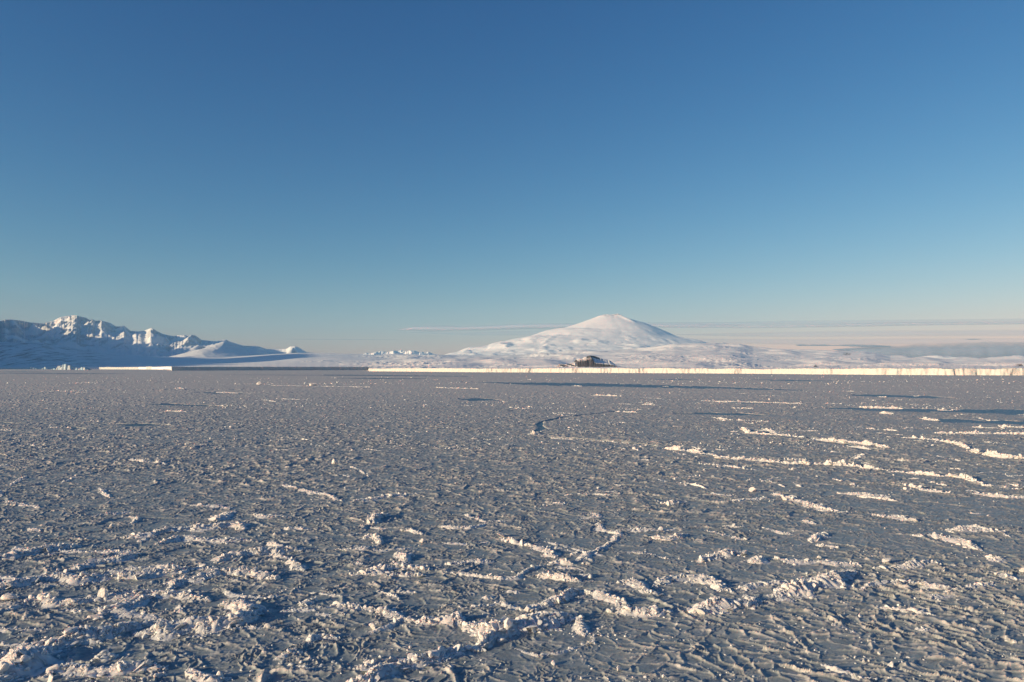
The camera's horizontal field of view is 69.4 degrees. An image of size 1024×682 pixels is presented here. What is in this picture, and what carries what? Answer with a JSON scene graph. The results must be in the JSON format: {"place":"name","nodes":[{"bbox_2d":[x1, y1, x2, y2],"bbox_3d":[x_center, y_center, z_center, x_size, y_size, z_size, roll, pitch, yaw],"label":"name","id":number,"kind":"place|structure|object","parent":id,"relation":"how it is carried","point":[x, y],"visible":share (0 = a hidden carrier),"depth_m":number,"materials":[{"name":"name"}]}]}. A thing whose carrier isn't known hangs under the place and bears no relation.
{"place":"outdoors","nodes":[
{"label":"outdoors","id":0,"kind":"place"},
{"bbox_2d":[0,315,308,356],"bbox_3d":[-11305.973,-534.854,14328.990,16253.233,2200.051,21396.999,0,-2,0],"label":"mountain range","id":1,"kind":"structure","parent":0,"point":[82,333],"depth_m":18107.92,"materials":[{"name":"white snow"}]},
{"bbox_2d":[364,350,436,354],"bbox_3d":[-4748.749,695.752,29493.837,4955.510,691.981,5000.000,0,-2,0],"label":"distant hills","id":2,"kind":"structure","parent":0,"point":[401,352],"depth_m":29601.32,"materials":[{"name":"white snow"}]},
{"bbox_2d":[0,368,1023,681],"bbox_3d":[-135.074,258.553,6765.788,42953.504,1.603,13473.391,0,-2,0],"label":"sea ice","id":3,"kind":"structure","parent":0,"point":[482,476],"depth_m":100.71,"materials":[{"name":"white ice"}]},
{"bbox_2d":[0,593,17,599],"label":"ice block","id":4,"kind":"object","parent":3,"relation":"on","point":[10,596],"depth_m":63.01,"materials":[{"name":"white ice"}]},
{"bbox_2d":[0,543,83,559],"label":"ice ridge","id":5,"kind":"structure","parent":3,"relation":"on","point":[15,554],"depth_m":78.98,"materials":[{"name":"white ice"}]},
{"bbox_2d":[47,673,52,681],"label":"ice block","id":6,"kind":"object","parent":3,"relation":"on","point":[50,678],"depth_m":46.42,"materials":[{"name":"white ice"}]},
{"bbox_2d":[0,621,143,681],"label":"ice ridge","id":7,"kind":"structure","parent":3,"relation":"on","point":[16,663],"depth_m":50.83,"materials":[{"name":"white ice"}]},
{"bbox_2d":[63,552,141,572],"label":"ice ridge","id":8,"kind":"structure","parent":3,"relation":"on","point":[93,562],"depth_m":75.15,"materials":[{"name":"white ice"}]},
{"bbox_2d":[42,656,167,679],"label":"ice ridge","id":9,"kind":"structure","parent":3,"relation":"on","point":[77,670],"depth_m":48.08,"materials":[{"name":"white ice"}]},
{"bbox_2d":[0,564,214,589],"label":"ice ridge","id":10,"kind":"structure","parent":3,"relation":"on","point":[83,578],"depth_m":69.35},
{"bbox_2d":[18,589,211,608],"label":"ice ridge","id":11,"kind":"structure","parent":3,"relation":"on","point":[49,601],"depth_m":63.15,"materials":[{"name":"white ice"}]},
{"bbox_2d":[97,587,107,598],"bbox_3d":[-34.999,21.586,63.308,0.883,0.971,0.522,0,-2,0],"label":"ice block","id":12,"kind":"object","parent":11,"relation":"on","point":[102,592],"depth_m":63.19,"materials":[{"name":"white ice"}]},
{"bbox_2d":[87,594,152,619],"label":"ice ridge","id":13,"kind":"structure","parent":3,"relation":"on","point":[136,601],"depth_m":60.60,"materials":[{"name":"white ice"}]},
{"bbox_2d":[124,615,208,626],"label":"ice ridge","id":14,"kind":"structure","parent":3,"relation":"on","point":[194,618],"depth_m":57.25,"materials":[{"name":"white ice"}]},
{"bbox_2d":[120,521,249,538],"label":"ice ridge","id":15,"kind":"structure","parent":3,"relation":"on","point":[198,527],"depth_m":90.09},
{"bbox_2d":[132,599,265,640],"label":"ice ridge","id":16,"kind":"structure","parent":3,"relation":"on","point":[247,611],"depth_m":55.95,"materials":[{"name":"white ice"}]},
{"bbox_2d":[154,534,252,544],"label":"ice ridge","id":17,"kind":"structure","parent":3,"relation":"on","point":[188,538],"depth_m":84.50,"materials":[{"name":"white ice"}]},
{"bbox_2d":[185,668,232,681],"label":"ice ridge","id":18,"kind":"structure","parent":3,"relation":"on","point":[197,675],"depth_m":47.07,"materials":[{"name":"white ice"}]},
{"bbox_2d":[216,671,223,677],"bbox_3d":[-18.751,21.389,47.418,0.498,0.588,0.450,0,-2,0],"label":"ice block","id":19,"kind":"object","parent":18,"relation":"on","point":[219,673],"depth_m":47.26,"materials":[{"name":"white ice"}]},
{"bbox_2d":[163,565,280,590],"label":"ice ridge","id":20,"kind":"structure","parent":3,"relation":"on","point":[241,571],"depth_m":69.59,"materials":[{"name":"white ice"}]},
{"bbox_2d":[210,544,303,563],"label":"ice ridge","id":21,"kind":"structure","parent":3,"relation":"on","point":[256,551],"depth_m":78.28,"materials":[{"name":"white ice"}]},
{"bbox_2d":[266,553,308,571],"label":"ice ridge","id":22,"kind":"structure","parent":3,"relation":"on","point":[295,565],"depth_m":73.77,"materials":[{"name":"white ice"}]},
{"bbox_2d":[361,533,383,544],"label":"ice ridge","id":23,"kind":"structure","parent":3,"relation":"on","point":[376,538],"depth_m":85.42,"materials":[{"name":"white ice"}]},
{"bbox_2d":[369,623,375,629],"bbox_3d":[-10.617,21.703,56.337,0.600,0.506,0.550,0,-2,0],"label":"ice block","id":24,"kind":"object","parent":3,"relation":"on","point":[372,626],"depth_m":56.13,"materials":[{"name":"white ice"}]},
{"bbox_2d":[332,601,415,622],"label":"ice ridge","id":25,"kind":"structure","parent":3,"relation":"on","point":[388,613],"depth_m":59.76,"materials":[{"name":"white ice"}]},
{"bbox_2d":[363,512,391,524],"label":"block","id":26,"kind":"structure","parent":3,"relation":"on","point":[373,518],"depth_m":95.59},
{"bbox_2d":[352,491,416,501],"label":"ice ridge","id":27,"kind":"structure","parent":3,"relation":"on","point":[382,496],"depth_m":112.24,"materials":[{"name":"white ice"}]},
{"bbox_2d":[349,560,432,575],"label":"ice ridge","id":28,"kind":"structure","parent":3,"relation":"on","point":[375,570],"depth_m":72.11,"materials":[{"name":"white ice"}]},
{"bbox_2d":[393,550,412,562],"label":"ice chunk","id":29,"kind":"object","parent":3,"relation":"on","point":[403,557],"depth_m":76.74,"materials":[{"name":"white ice"}]},
{"bbox_2d":[346,644,479,681],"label":"ice ridge","id":30,"kind":"structure","parent":3,"relation":"on","point":[413,661],"depth_m":48.98,"materials":[{"name":"white ice"}]},
{"bbox_2d":[415,612,465,628],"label":"ice ridge","id":31,"kind":"structure","parent":3,"relation":"on","point":[453,619],"depth_m":57.29,"materials":[{"name":"white ice"}]},
{"bbox_2d":[473,629,496,651],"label":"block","id":32,"kind":"structure","parent":3,"relation":"on","point":[486,638],"depth_m":52.95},
{"bbox_2d":[0,372,1023,681],"bbox_3d":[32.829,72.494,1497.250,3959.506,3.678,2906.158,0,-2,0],"label":"ice rubble","id":33,"kind":"object","parent":3,"relation":"on","point":[368,664],"visible":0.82,"depth_m":76.85,"materials":[{"name":"white ice"}]},
{"bbox_2d":[461,610,573,642],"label":"ice ridge","id":34,"kind":"structure","parent":3,"relation":"on","point":[503,627],"depth_m":55.97,"materials":[{"name":"white ice"}]},
{"bbox_2d":[499,537,561,557],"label":"ice ridge","id":35,"kind":"structure","parent":3,"relation":"on","point":[548,551],"depth_m":80.86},
{"bbox_2d":[522,588,581,611],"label":"ice ridge","id":36,"kind":"structure","parent":3,"relation":"on","point":[564,596],"depth_m":62.26,"materials":[{"name":"white ice"}]},
{"bbox_2d":[536,571,581,581],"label":"ice ridge","id":37,"kind":"structure","parent":3,"relation":"on","point":[559,576],"depth_m":69.22,"materials":[{"name":"white ice"}]},
{"bbox_2d":[571,615,590,636],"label":"ice ridge","id":38,"kind":"structure","parent":3,"relation":"on","point":[579,627],"depth_m":56.30,"materials":[{"name":"white ice"}]},
{"bbox_2d":[579,589,633,606],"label":"ice ridge","id":39,"kind":"structure","parent":3,"relation":"on","point":[615,599],"depth_m":62.98,"materials":[{"name":"white ice"}]},
{"bbox_2d":[606,605,673,617],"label":"ice ridge","id":40,"kind":"structure","parent":3,"relation":"on","point":[653,611],"depth_m":59.58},
{"bbox_2d":[616,577,663,595],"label":"ice ridge","id":41,"kind":"structure","parent":3,"relation":"on","point":[632,582],"depth_m":66.73,"materials":[{"name":"white ice"}]},
{"bbox_2d":[653,573,733,592],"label":"ice ridge","id":42,"kind":"structure","parent":3,"relation":"on","point":[665,580],"depth_m":68.90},
{"bbox_2d":[696,548,747,562],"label":"ice ridge","id":43,"kind":"structure","parent":3,"relation":"on","point":[725,553],"depth_m":77.41,"materials":[{"name":"white ice"}]},
{"bbox_2d":[686,596,765,616],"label":"ice ridge","id":44,"kind":"structure","parent":3,"relation":"on","point":[714,605],"depth_m":60.73,"materials":[{"name":"white ice"}]},
{"bbox_2d":[749,487,755,491],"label":"ice block","id":45,"kind":"object","parent":3,"relation":"on","point":[752,489],"depth_m":117.80,"materials":[{"name":"white ice"}]},
{"bbox_2d":[740,427,803,437],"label":"ice ridge","id":46,"kind":"structure","parent":3,"relation":"on","point":[745,430],"depth_m":218.85,"materials":[{"name":"white ice"}]},
{"bbox_2d":[662,445,943,476],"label":"ice ridge","id":47,"kind":"structure","parent":3,"relation":"on","point":[842,462],"depth_m":150.83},
{"bbox_2d":[771,492,847,512],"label":"ice ridge","id":48,"kind":"structure","parent":3,"relation":"on","point":[818,507],"depth_m":106.25,"materials":[{"name":"white ice"}]},
{"bbox_2d":[766,570,856,598],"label":"ice ridge","id":49,"kind":"structure","parent":3,"relation":"on","point":[803,588],"depth_m":66.37,"materials":[{"name":"white ice"}]},
{"bbox_2d":[765,556,862,567],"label":"ice ridge","id":50,"kind":"structure","parent":3,"relation":"on","point":[807,561],"depth_m":74.94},
{"bbox_2d":[812,437,890,447],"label":"ice ridge","id":51,"kind":"structure","parent":3,"relation":"on","point":[866,442],"depth_m":194.32,"materials":[{"name":"white ice"}]},
{"bbox_2d":[881,558,890,561],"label":"ice block","id":52,"kind":"object","parent":3,"relation":"on","point":[885,559],"depth_m":74.91,"materials":[{"name":"white ice"}]},
{"bbox_2d":[872,514,920,521],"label":"ice ridge","id":53,"kind":"structure","parent":3,"relation":"on","point":[900,518],"depth_m":96.56,"materials":[{"name":"white ice"}]},
{"bbox_2d":[859,578,957,590],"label":"ice ridge","id":54,"kind":"structure","parent":3,"relation":"on","point":[926,584],"depth_m":66.96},
{"bbox_2d":[900,482,950,492],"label":"ice ridge","id":55,"kind":"structure","parent":3,"relation":"on","point":[920,486],"depth_m":120.56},
{"bbox_2d":[901,435,983,453],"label":"ice ridge","id":56,"kind":"structure","parent":3,"relation":"on","point":[965,445],"depth_m":187.37,"materials":[{"name":"white ice"}]},
{"bbox_2d":[923,532,982,550],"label":"ice ridge","id":57,"kind":"structure","parent":3,"relation":"on","point":[968,544],"depth_m":83.62,"materials":[{"name":"white ice"}]},
{"bbox_2d":[945,525,1008,532],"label":"ice ridge","id":58,"kind":"structure","parent":3,"relation":"on","point":[964,528],"depth_m":89.60,"materials":[{"name":"white ice"}]},
{"bbox_2d":[945,473,1023,489],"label":"ice ridge","id":59,"kind":"structure","parent":3,"relation":"on","point":[967,477],"depth_m":130.06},
{"bbox_2d":[982,449,1023,458],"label":"ice ridge","id":60,"kind":"structure","parent":3,"relation":"on","point":[991,453],"depth_m":162.65,"materials":[{"name":"white ice"}]},
{"bbox_2d":[0,342,1023,370],"bbox_3d":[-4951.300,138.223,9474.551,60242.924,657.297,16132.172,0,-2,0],"label":"snow field","id":61,"kind":"structure","parent":0,"point":[28,355],"depth_m":10407.73,"materials":[{"name":"white snow"}]},
{"bbox_2d":[556,355,621,366],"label":"rocky outcrop","id":62,"kind":"object","parent":61,"relation":"on","point":[591,361],"visible":0.83,"depth_m":5027.24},
{"bbox_2d":[0,373,1023,449],"bbox_3d":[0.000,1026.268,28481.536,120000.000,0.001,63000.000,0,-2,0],"label":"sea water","id":63,"kind":"structure","parent":0,"point":[997,411],"depth_m":419.67,"materials":[{"name":"liquid"}]},
{"bbox_2d":[56,364,74,369],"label":"iceberg","id":64,"kind":"object","parent":63,"relation":"on","point":[66,367],"visible":1,"depth_m":5605.43,"materials":[{"name":"white ice"}]},
{"bbox_2d":[75,367,90,369],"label":"iceberg","id":65,"kind":"object","parent":63,"relation":"on","point":[83,368],"visible":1,"depth_m":5324.16,"materials":[{"name":"white ice"}]},
{"bbox_2d":[99,367,137,368],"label":"ice cliff","id":66,"kind":"structure","parent":63,"relation":"on","point":[118,367],"depth_m":6472.90,"materials":[{"name":"white ice"}]},
{"bbox_2d":[172,367,371,370],"bbox_3d":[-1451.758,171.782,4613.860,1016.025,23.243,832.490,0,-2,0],"label":"ice cliff","id":67,"kind":"structure","parent":63,"relation":"on","point":[258,368],"depth_m":4564.43,"materials":[{"name":"white ice"}]},
{"bbox_2d":[369,368,1023,374],"bbox_3d":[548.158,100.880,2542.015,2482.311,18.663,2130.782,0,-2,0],"label":"ice cliff","id":68,"kind":"structure","parent":63,"relation":"on","point":[925,371],"depth_m":2230.92,"materials":[{"name":"white ice"}]},
{"bbox_2d":[0,0,1023,354],"label":"sky","id":69,"kind":"structure","parent":0,"point":[439,177],"materials":[{"name":"blue"}]},
{"bbox_2d":[445,314,1023,358],"bbox_3d":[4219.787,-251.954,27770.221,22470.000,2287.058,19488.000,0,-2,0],"label":"volcano","id":70,"kind":"structure","parent":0,"point":[608,332],"depth_m":29049.47},
{"bbox_2d":[796,344,890,346],"bbox_3d":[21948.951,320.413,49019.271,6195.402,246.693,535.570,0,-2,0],"label":"cloud","id":71,"kind":"structure","parent":0,"point":[847,345],"depth_m":48863.14,"materials":[{"name":"white"}]},
{"bbox_2d":[833,345,1023,357],"bbox_3d":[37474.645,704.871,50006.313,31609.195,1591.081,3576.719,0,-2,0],"label":"cloud","id":72,"kind":"structure","parent":0,"point":[977,351],"depth_m":48585.19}
]}

